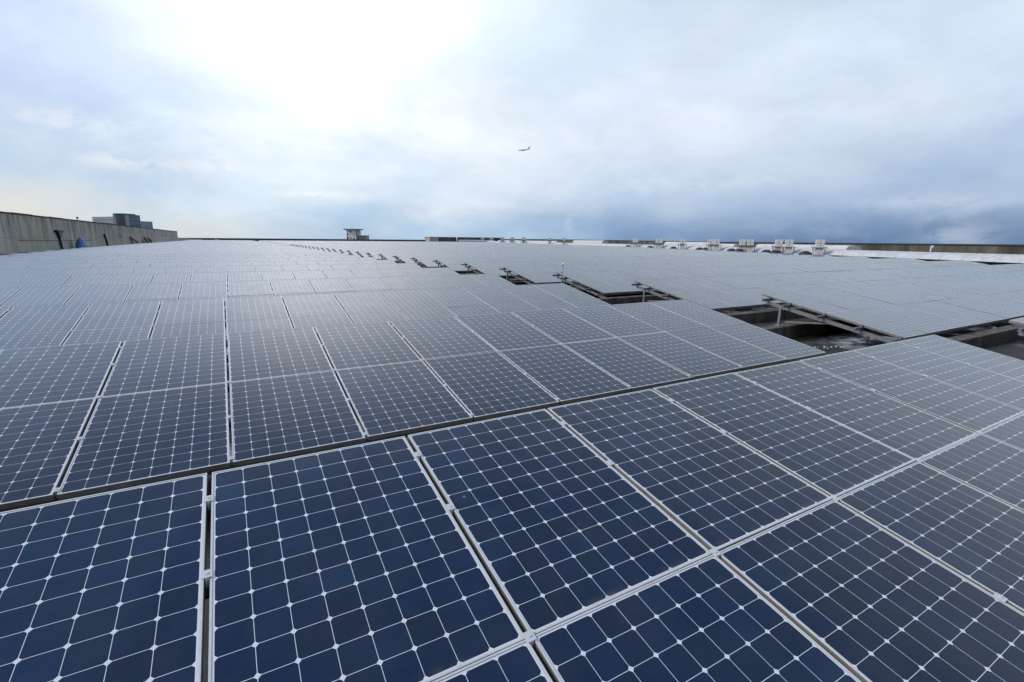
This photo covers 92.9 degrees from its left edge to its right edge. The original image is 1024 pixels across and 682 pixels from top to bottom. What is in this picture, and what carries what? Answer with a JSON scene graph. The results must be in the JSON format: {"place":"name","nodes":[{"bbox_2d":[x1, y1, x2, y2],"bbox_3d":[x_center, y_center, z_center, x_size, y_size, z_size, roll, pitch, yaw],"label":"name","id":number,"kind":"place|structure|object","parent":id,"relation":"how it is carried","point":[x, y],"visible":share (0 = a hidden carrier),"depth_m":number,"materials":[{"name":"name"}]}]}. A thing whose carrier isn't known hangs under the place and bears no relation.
{"place":"outdoors","nodes":[
{"label":"outdoors","id":0,"kind":"place"},
{"bbox_2d":[0,211,177,252],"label":"parapet wall","id":1,"kind":"structure","parent":0,"point":[20,232],"depth_m":52.88,"materials":[{"name":"concrete"}]},
{"bbox_2d":[54,230,63,248],"bbox_3d":[-48.157,-10.360,52.064,0.330,2.889,2.200,-6,13,-29],"label":"rainwater hopper","id":2,"kind":"object","parent":1,"relation":"attached to","point":[59,233],"visible":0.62,"depth_m":51.86,"materials":[{"name":"black plastic"}]},
{"bbox_2d":[92,213,152,228],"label":"office building","id":3,"kind":"structure","parent":0,"point":[125,219],"depth_m":533.98,"materials":[{"name":"grey concrete"}]},
{"bbox_2d":[344,229,369,238],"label":"lookout tower","id":4,"kind":"structure","parent":0,"point":[353,233],"depth_m":396.89,"materials":[{"name":"grey concrete"}]},
{"bbox_2d":[0,0,1023,244],"label":"sky","id":5,"kind":"structure","parent":0,"point":[801,121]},
{"bbox_2d":[178,238,977,245],"bbox_3d":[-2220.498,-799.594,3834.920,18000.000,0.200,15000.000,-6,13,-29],"label":"ground","id":6,"kind":"structure","parent":0,"point":[181,239],"depth_m":8744.01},
{"bbox_2d":[60,282,1023,681],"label":"roof deck","id":7,"kind":"structure","parent":6,"relation":"on","point":[854,340],"depth_m":11.16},
{"bbox_2d":[75,238,88,247],"bbox_3d":[-49.962,-10.955,56.682,1.123,2.113,2.229,-6,13,-29],"label":"tarpaulin bundle","id":8,"kind":"object","parent":7,"relation":"on","point":[80,243],"visible":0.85,"depth_m":55.85,"materials":[{"name":"blue plastic"}]},
{"bbox_2d":[141,237,151,242],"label":"scrap pile","id":9,"kind":"object","parent":7,"relation":"on","point":[145,239],"visible":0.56,"depth_m":103.61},
{"bbox_2d":[142,243,192,243],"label":"solar array","id":10,"kind":"object","parent":7,"relation":"on","point":[167,243],"visible":0.18,"depth_m":93.06,"materials":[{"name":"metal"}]},
{"bbox_2d":[98,246,266,247],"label":"solar array","id":11,"kind":"object","parent":7,"relation":"on","point":[163,246],"visible":0.15,"depth_m":63.89,"materials":[{"name":"glass"}]},
{"bbox_2d":[129,244,235,244],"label":"solar array","id":12,"kind":"object","parent":7,"relation":"on","point":[182,244],"visible":0.2,"depth_m":83.13,"materials":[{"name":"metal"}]},
{"bbox_2d":[165,242,205,242],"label":"solar array","id":13,"kind":"object","parent":7,"relation":"on","point":[185,242],"visible":0.16,"depth_m":112.82,"materials":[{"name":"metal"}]},
{"bbox_2d":[67,248,309,249],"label":"solar array","id":14,"kind":"object","parent":7,"relation":"on","point":[188,248],"visible":0.16,"depth_m":54.11,"materials":[{"name":"glass"}]},
{"bbox_2d":[112,245,270,246],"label":"solar array","id":15,"kind":"object","parent":7,"relation":"on","point":[157,245],"visible":0.19,"depth_m":70.64,"materials":[{"name":"glass"}]},
{"bbox_2d":[89,247,300,247],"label":"solar array","id":16,"kind":"object","parent":7,"relation":"on","point":[194,247],"visible":0.23,"depth_m":61.65,"materials":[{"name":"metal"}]},
{"bbox_2d":[141,246,293,246],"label":"solar array","id":17,"kind":"object","parent":7,"relation":"on","point":[258,246],"visible":0.17,"depth_m":72.98,"materials":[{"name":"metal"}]},
{"bbox_2d":[193,243,251,243],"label":"solar array","id":18,"kind":"object","parent":7,"relation":"on","point":[222,243],"visible":0.15,"depth_m":101.22,"materials":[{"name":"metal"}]},
{"bbox_2d":[206,242,240,242],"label":"solar array","id":19,"kind":"object","parent":7,"relation":"on","point":[223,242],"visible":0.12,"depth_m":120.32,"materials":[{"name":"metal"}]},
{"bbox_2d":[192,244,280,244],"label":"solar array","id":20,"kind":"object","parent":7,"relation":"on","point":[257,244],"visible":0.09,"depth_m":92.62,"materials":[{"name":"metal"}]},
{"bbox_2d":[194,245,287,245],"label":"solar array","id":21,"kind":"object","parent":7,"relation":"on","point":[242,245],"visible":0.15,"depth_m":79.75,"materials":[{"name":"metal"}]},
{"bbox_2d":[190,238,424,241],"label":"parapet","id":22,"kind":"structure","parent":7,"relation":"on","point":[301,239],"depth_m":240.60,"materials":[{"name":"grey concrete"}]},
{"bbox_2d":[304,245,362,247],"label":"solar array","id":23,"kind":"object","parent":7,"relation":"on","point":[306,246],"visible":0.08,"depth_m":86.48,"materials":[{"name":"glass"}]},
{"bbox_2d":[284,243,384,244],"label":"solar array","id":24,"kind":"object","parent":7,"relation":"on","point":[358,243],"visible":0.14,"depth_m":128.25,"materials":[{"name":"glass"}]},
{"bbox_2d":[294,244,396,246],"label":"solar array","id":25,"kind":"object","parent":7,"relation":"on","point":[357,244],"visible":0.11,"depth_m":106.09,"materials":[{"name":"glass"}]},
{"bbox_2d":[282,243,417,244],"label":"solar array","id":26,"kind":"object","parent":7,"relation":"on","point":[388,243],"visible":0.1,"depth_m":137.26,"materials":[{"name":"glass"}]},
{"bbox_2d":[280,243,446,244],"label":"solar array","id":27,"kind":"object","parent":7,"relation":"on","point":[418,243],"visible":0.1,"depth_m":146.42,"materials":[{"name":"glass"}]},
{"bbox_2d":[290,244,453,246],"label":"solar array","id":28,"kind":"object","parent":7,"relation":"on","point":[409,244],"visible":0.14,"depth_m":117.48,"materials":[{"name":"glass"}]},
{"bbox_2d":[278,242,495,243],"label":"solar array","id":29,"kind":"object","parent":7,"relation":"on","point":[473,243],"visible":0.14,"depth_m":149.88,"materials":[{"name":"glass"}]},
{"bbox_2d":[302,245,476,247],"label":"solar array","id":30,"kind":"object","parent":7,"relation":"on","point":[411,245],"visible":0.2,"depth_m":98.54,"materials":[{"name":"glass"}]},
{"bbox_2d":[289,244,501,245],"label":"solar array","id":31,"kind":"object","parent":7,"relation":"on","point":[466,244],"visible":0.15,"depth_m":129.45,"materials":[{"name":"glass"}]},
{"bbox_2d":[276,242,515,243],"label":"solar array","id":32,"kind":"object","parent":7,"relation":"on","point":[324,242],"visible":0.17,"depth_m":143.75,"materials":[{"name":"glass"}]},
{"bbox_2d":[275,242,534,243],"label":"solar array","id":33,"kind":"object","parent":7,"relation":"on","point":[347,242],"visible":0.09,"depth_m":151.46,"materials":[{"name":"glass"}]},
{"bbox_2d":[312,246,507,249],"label":"solar array","id":34,"kind":"object","parent":7,"relation":"on","point":[313,247],"visible":0.19,"depth_m":83.92,"materials":[{"name":"glass"}]},
{"bbox_2d":[287,243,542,245],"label":"solar array","id":35,"kind":"object","parent":7,"relation":"on","point":[502,244],"visible":0.12,"depth_m":139.78,"materials":[{"name":"glass"}]},
{"bbox_2d":[286,243,566,244],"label":"solar array","id":36,"kind":"object","parent":7,"relation":"on","point":[347,243],"visible":0.15,"depth_m":120.67,"materials":[{"name":"glass"}]},
{"bbox_2d":[298,245,560,247],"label":"solar array","id":37,"kind":"object","parent":7,"relation":"on","point":[500,245],"visible":0.13,"depth_m":114.86,"materials":[{"name":"glass"}]},
{"bbox_2d":[425,237,438,241],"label":"end block","id":38,"kind":"structure","parent":7,"relation":"on","point":[431,239],"depth_m":266.93,"materials":[{"name":"white paint"}]},
{"bbox_2d":[295,244,599,246],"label":"solar array","id":39,"kind":"object","parent":7,"relation":"on","point":[561,245],"visible":0.13,"depth_m":126.72,"materials":[{"name":"glass"}]},
{"bbox_2d":[308,246,623,248],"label":"solar array","id":40,"kind":"object","parent":7,"relation":"on","point":[310,247],"visible":0.14,"depth_m":105.07,"materials":[{"name":"glass"}]},
{"bbox_2d":[439,237,500,241],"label":"brown wall","id":41,"kind":"structure","parent":7,"relation":"on","point":[447,239],"depth_m":276.82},
{"bbox_2d":[459,240,494,241],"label":"raised duct","id":42,"kind":"object","parent":7,"relation":"on","point":[475,240],"visible":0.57,"depth_m":276.88,"materials":[{"name":"white metal"}]},
{"bbox_2d":[321,247,648,251],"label":"solar array","id":43,"kind":"object","parent":7,"relation":"on","point":[323,248],"visible":0.22,"depth_m":81.13,"materials":[{"name":"glass"}]},
{"bbox_2d":[292,294,681,327],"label":"concrete beam","id":44,"kind":"structure","parent":7,"relation":"on","point":[623,300],"depth_m":17.42,"materials":[{"name":"grey concrete"}]},
{"bbox_2d":[0,274,514,320],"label":"solar array","id":45,"kind":"object","parent":44,"relation":"on","point":[12,297],"visible":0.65,"depth_m":13.38,"materials":[{"name":"glass"}]},
{"bbox_2d":[552,260,988,297],"bbox_3d":[19.498,-3.936,27.845,39.552,0.770,3.193,-6,13,-29],"label":"solar array","id":46,"kind":"object","parent":44,"relation":"on","point":[612,282],"visible":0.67,"depth_m":22.46,"materials":[{"name":"glass"}]},
{"bbox_2d":[332,248,670,253],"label":"solar array","id":47,"kind":"object","parent":7,"relation":"on","point":[337,250],"visible":0.2,"depth_m":72.15,"materials":[{"name":"glass"}]},
{"bbox_2d":[505,278,525,281],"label":"concrete beam","id":48,"kind":"structure","parent":7,"relation":"on","point":[509,280],"depth_m":25.23,"materials":[{"name":"grey concrete"}]},
{"bbox_2d":[0,263,421,283],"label":"solar array","id":49,"kind":"object","parent":48,"relation":"on","point":[81,271],"visible":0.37,"depth_m":20.59,"materials":[{"name":"glass"}]},
{"bbox_2d":[461,256,872,276],"bbox_3d":[16.495,-5.712,36.274,42.821,0.770,3.193,-6,13,-29],"label":"solar array","id":50,"kind":"object","parent":48,"relation":"on","point":[488,267],"visible":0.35,"depth_m":31.52,"materials":[{"name":"glass"}]},
{"bbox_2d":[498,240,560,242],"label":"raised duct","id":51,"kind":"object","parent":7,"relation":"on","point":[532,241],"visible":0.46,"depth_m":204.66,"materials":[{"name":"white metal"}]},
{"bbox_2d":[511,281,581,284],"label":"concrete beam","id":52,"kind":"structure","parent":7,"relation":"on","point":[519,282],"depth_m":23.44,"materials":[{"name":"grey concrete"}]},
{"bbox_2d":[330,307,821,367],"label":"concrete beam","id":53,"kind":"structure","parent":7,"relation":"on","point":[759,316],"depth_m":14.10,"materials":[{"name":"grey concrete"}]},
{"bbox_2d":[0,283,609,356],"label":"solar array","id":54,"kind":"object","parent":53,"relation":"on","point":[38,326],"visible":0.65,"depth_m":9.60,"materials":[{"name":"glass"}]},
{"bbox_2d":[631,264,1023,310],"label":"solar array","id":55,"kind":"object","parent":53,"relation":"on","point":[722,293],"visible":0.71,"depth_m":17.86,"materials":[{"name":"glass"}]},
{"bbox_2d":[568,285,588,289],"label":"concrete beam","id":56,"kind":"structure","parent":7,"relation":"on","point":[573,286],"depth_m":21.73,"materials":[{"name":"grey concrete"}]},
{"bbox_2d":[0,267,459,299],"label":"solar array","id":57,"kind":"object","parent":56,"relation":"on","point":[54,280],"visible":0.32,"depth_m":17.03,"materials":[{"name":"glass"}]},
{"bbox_2d":[499,258,923,284],"bbox_3d":[18.233,-4.849,32.192,41.731,0.769,3.193,-6,13,-29],"label":"solar array","id":58,"kind":"object","parent":56,"relation":"on","point":[539,274],"visible":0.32,"depth_m":26.94,"materials":[{"name":"glass"}]},
{"bbox_2d":[573,240,607,243],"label":"raised duct","id":59,"kind":"object","parent":7,"relation":"on","point":[590,241],"visible":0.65,"depth_m":150.35,"materials":[{"name":"white metal"}]},
{"bbox_2d":[338,318,859,397],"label":"concrete beam","id":60,"kind":"structure","parent":7,"relation":"on","point":[788,330],"depth_m":12.00,"materials":[{"name":"grey concrete"}]},
{"bbox_2d":[579,289,661,296],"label":"concrete beam","id":61,"kind":"structure","parent":7,"relation":"on","point":[589,293],"depth_m":19.98,"materials":[{"name":"grey concrete"}]},
{"bbox_2d":[631,238,638,246],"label":"fan unit","id":62,"kind":"object","parent":7,"relation":"on","point":[635,244],"visible":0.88,"depth_m":110.22,"materials":[{"name":"metal"}]},
{"bbox_2d":[653,239,664,247],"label":"fan unit","id":63,"kind":"object","parent":7,"relation":"on","point":[659,243],"visible":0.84,"depth_m":97.53,"materials":[{"name":"metal"}]},
{"bbox_2d":[678,239,686,248],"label":"fan unit","id":64,"kind":"object","parent":7,"relation":"on","point":[682,243],"visible":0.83,"depth_m":87.62,"materials":[{"name":"metal"}]},
{"bbox_2d":[664,242,718,245],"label":"raised duct","id":65,"kind":"object","parent":7,"relation":"on","point":[691,243],"visible":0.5,"depth_m":92.27,"materials":[{"name":"white metal"}]},
{"bbox_2d":[706,239,713,249],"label":"fan unit","id":66,"kind":"object","parent":7,"relation":"on","point":[710,241],"visible":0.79,"depth_m":78.05,"materials":[{"name":"metal"}]},
{"bbox_2d":[711,239,720,250],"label":"fan unit","id":67,"kind":"object","parent":7,"relation":"on","point":[716,247],"visible":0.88,"depth_m":76.24,"materials":[{"name":"metal"}]},
{"bbox_2d":[426,324,1023,482],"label":"concrete beam","id":68,"kind":"structure","parent":7,"relation":"on","point":[991,337],"depth_m":11.00,"materials":[{"name":"grey concrete"}]},
{"bbox_2d":[0,300,825,511],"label":"solar array","id":69,"kind":"object","parent":68,"relation":"on","point":[157,409],"visible":0.99,"depth_m":5.43,"materials":[{"name":"glass"}]},
{"bbox_2d":[762,275,1023,342],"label":"solar array","id":70,"kind":"object","parent":68,"relation":"on","point":[904,311],"visible":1,"depth_m":12.29,"materials":[{"name":"glass"}]},
{"bbox_2d":[719,244,738,246],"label":"raised duct","id":71,"kind":"object","parent":7,"relation":"on","point":[728,245],"visible":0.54,"depth_m":80.30,"materials":[{"name":"white metal"}]},
{"bbox_2d":[736,239,746,249],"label":"fan unit","id":72,"kind":"object","parent":7,"relation":"on","point":[741,243],"visible":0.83,"depth_m":69.49,"materials":[{"name":"metal"}]},
{"bbox_2d":[744,239,754,251],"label":"fan unit","id":73,"kind":"object","parent":7,"relation":"on","point":[750,242],"visible":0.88,"depth_m":67.63,"materials":[{"name":"metal"}]},
{"bbox_2d":[488,241,1023,264],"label":"insulated duct","id":74,"kind":"object","parent":7,"relation":"on","point":[994,259],"visible":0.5,"depth_m":46.38,"materials":[{"name":"white metal"}]},
{"bbox_2d":[506,239,1023,254],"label":"parapet wall","id":75,"kind":"structure","parent":7,"relation":"on","point":[989,248],"depth_m":51.19,"materials":[{"name":"grey concrete"}]},
{"bbox_2d":[770,250,781,253],"bbox_3d":[33.563,-10.937,61.975,1.488,1.338,1.488,3,12,13],"label":"vent cowl","id":76,"kind":"object","parent":7,"relation":"on","point":[775,251],"visible":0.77,"depth_m":61.46,"materials":[{"name":"metal"}]},
{"bbox_2d":[771,240,784,252],"bbox_3d":[33.936,-11.613,62.145,1.470,2.600,1.078,5,13,22],"label":"fan unit","id":77,"kind":"object","parent":7,"relation":"on","point":[778,244],"visible":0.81,"depth_m":61.67,"materials":[{"name":"metal"}]},
{"bbox_2d":[782,240,794,252],"bbox_3d":[34.168,-11.213,60.227,1.470,2.600,1.078,5,13,22],"label":"fan unit","id":78,"kind":"object","parent":7,"relation":"on","point":[788,243],"visible":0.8,"depth_m":59.83,"materials":[{"name":"metal"}]},
{"bbox_2d":[799,251,812,254],"bbox_3d":[34.188,-9.859,56.811,1.488,1.338,1.488,-8,14,-36],"label":"vent cowl","id":79,"kind":"object","parent":7,"relation":"on","point":[805,253],"visible":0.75,"depth_m":56.29,"materials":[{"name":"metal"}]},
{"bbox_2d":[755,244,861,249],"bbox_3d":[38.478,-11.817,64.807,2.050,2.000,17.354,-1,12,-7],"label":"raised duct","id":80,"kind":"object","parent":7,"relation":"on","point":[837,247],"visible":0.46,"depth_m":61.08,"materials":[{"name":"white metal"}]},
{"bbox_2d":[811,240,827,254],"bbox_3d":[34.779,-10.161,55.184,1.470,2.600,1.078,5,13,22],"label":"fan unit","id":81,"kind":"object","parent":7,"relation":"on","point":[819,247],"visible":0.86,"depth_m":54.79,"materials":[{"name":"metal"}]},
{"bbox_3d":[-17.479,-9.629,55.974,24.000,0.290,0.280,-6,13,-29],"label":"concrete beam","id":82,"kind":"object","parent":7,"relation":"on","visible":0},
{"bbox_2d":[54,249,315,250],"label":"solar array","id":83,"kind":"object","parent":82,"relation":"on","point":[185,249],"visible":0.22,"depth_m":50.26,"materials":[{"name":"glass"}]},
{"bbox_2d":[340,249,577,254],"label":"solar array","id":84,"kind":"object","parent":82,"relation":"on","point":[345,251],"visible":0.16,"depth_m":63.86,"materials":[{"name":"glass"}]},
{"bbox_3d":[15.634,0.475,8.756,24.000,0.290,0.280,-6,13,-29],"label":"concrete beam","id":85,"kind":"object","parent":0,"visible":0},
{"bbox_2d":[0,335,1023,681],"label":"solar array","id":86,"kind":"object","parent":85,"relation":"on","point":[856,515],"visible":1,"depth_m":2.34,"materials":[{"name":"glass"}]},
{"bbox_2d":[1008,317,1023,335],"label":"solar array","id":87,"kind":"object","parent":85,"relation":"on","point":[1019,321],"visible":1,"depth_m":8.14,"materials":[{"name":"glass"}]},
{"bbox_3d":[-1.991,-3.940,29.245,24.000,0.290,0.280,-6,13,-29],"label":"concrete beam","id":88,"kind":"object","parent":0,"visible":0},
{"bbox_2d":[0,260,395,277],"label":"solar array","id":89,"kind":"object","parent":88,"relation":"on","point":[99,265],"visible":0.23,"depth_m":24.19,"materials":[{"name":"glass"}]},
{"bbox_2d":[433,255,834,271],"bbox_3d":[15.230,-6.625,40.620,45.001,0.769,3.193,-6,13,-29],"label":"solar array","id":90,"kind":"object","parent":88,"relation":"on","point":[455,265],"visible":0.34,"depth_m":35.67,"materials":[{"name":"glass"}]},
{"bbox_3d":[-4.204,-4.752,33.063,24.000,0.290,0.280,-6,13,-29],"label":"concrete beam","id":91,"kind":"object","parent":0,"visible":0},
{"bbox_2d":[0,257,375,263],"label":"solar array","id":92,"kind":"object","parent":91,"relation":"on","point":[160,260],"visible":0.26,"depth_m":27.68,"materials":[{"name":"glass"}]},
{"bbox_2d":[410,253,798,267],"bbox_3d":[13.966,-7.538,44.967,47.180,0.766,3.193,-6,13,-29],"label":"solar array","id":93,"kind":"object","parent":91,"relation":"on","point":[428,262],"visible":0.28,"depth_m":39.92,"materials":[{"name":"glass"}]},
{"bbox_3d":[-6.416,-5.565,36.881,24.000,0.290,0.280,-6,13,-29],"label":"concrete beam","id":94,"kind":"object","parent":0,"visible":0},
{"bbox_2d":[0,255,360,261],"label":"solar array","id":95,"kind":"object","parent":94,"relation":"on","point":[138,258],"visible":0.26,"depth_m":31.39,"materials":[{"name":"glass"}]},
{"bbox_2d":[392,252,771,264],"bbox_3d":[12.227,-8.401,49.050,48.270,0.766,3.193,-6,13,-29],"label":"solar array","id":96,"kind":"object","parent":94,"relation":"on","point":[405,258],"visible":0.24,"depth_m":44.32,"materials":[{"name":"glass"}]},
{"bbox_3d":[-8.628,-6.378,40.700,24.000,0.290,0.280,-6,13,-29],"label":"concrete beam","id":97,"kind":"object","parent":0,"visible":0},
{"bbox_2d":[0,253,347,257],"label":"solar array","id":98,"kind":"object","parent":97,"relation":"on","point":[14,256],"visible":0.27,"depth_m":34.87,"materials":[{"name":"glass"}]},
{"bbox_2d":[378,251,745,261],"bbox_3d":[10.963,-9.314,53.396,50.450,0.766,3.193,-6,13,-29],"label":"solar array","id":99,"kind":"object","parent":97,"relation":"on","point":[387,256],"visible":0.3,"depth_m":49.63,"materials":[{"name":"glass"}]},
{"bbox_3d":[-10.841,-7.191,44.518,24.000,0.290,0.280,-6,13,-29],"label":"concrete beam","id":100,"kind":"object","parent":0,"visible":0},
{"bbox_2d":[0,252,337,254],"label":"solar array","id":101,"kind":"object","parent":100,"relation":"on","point":[165,253],"visible":0.19,"depth_m":37.88,"materials":[{"name":"glass"}]},
{"bbox_2d":[365,251,721,259],"bbox_3d":[9.699,-10.228,57.742,52.630,0.766,3.193,-6,13,-29],"label":"solar array","id":102,"kind":"object","parent":100,"relation":"on","point":[375,255],"visible":0.25,"depth_m":53.51,"materials":[{"name":"glass"}]},
{"bbox_3d":[-13.053,-8.004,48.337,24.000,0.290,0.280,-6,13,-29],"label":"concrete beam","id":103,"kind":"object","parent":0,"visible":0},
{"bbox_2d":[17,251,328,253],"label":"solar array","id":104,"kind":"object","parent":103,"relation":"on","point":[197,252],"visible":0.16,"depth_m":42.43,"materials":[{"name":"glass"}]},
{"bbox_2d":[357,250,713,256],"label":"solar array","id":105,"kind":"object","parent":103,"relation":"on","point":[362,253],"visible":0.22,"depth_m":59.20,"materials":[{"name":"glass"}]},
{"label":"concrete beam","id":106,"kind":"object","parent":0,"visible":0},
{"bbox_2d":[37,250,321,251],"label":"solar array","id":107,"kind":"object","parent":106,"relation":"on","point":[157,250],"visible":0.12,"depth_m":44.91,"materials":[{"name":"glass"}]},
{"bbox_2d":[348,249,693,255],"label":"solar array","id":108,"kind":"object","parent":106,"relation":"on","point":[353,252],"visible":0.2,"depth_m":60.03,"materials":[{"name":"glass"}]}
]}

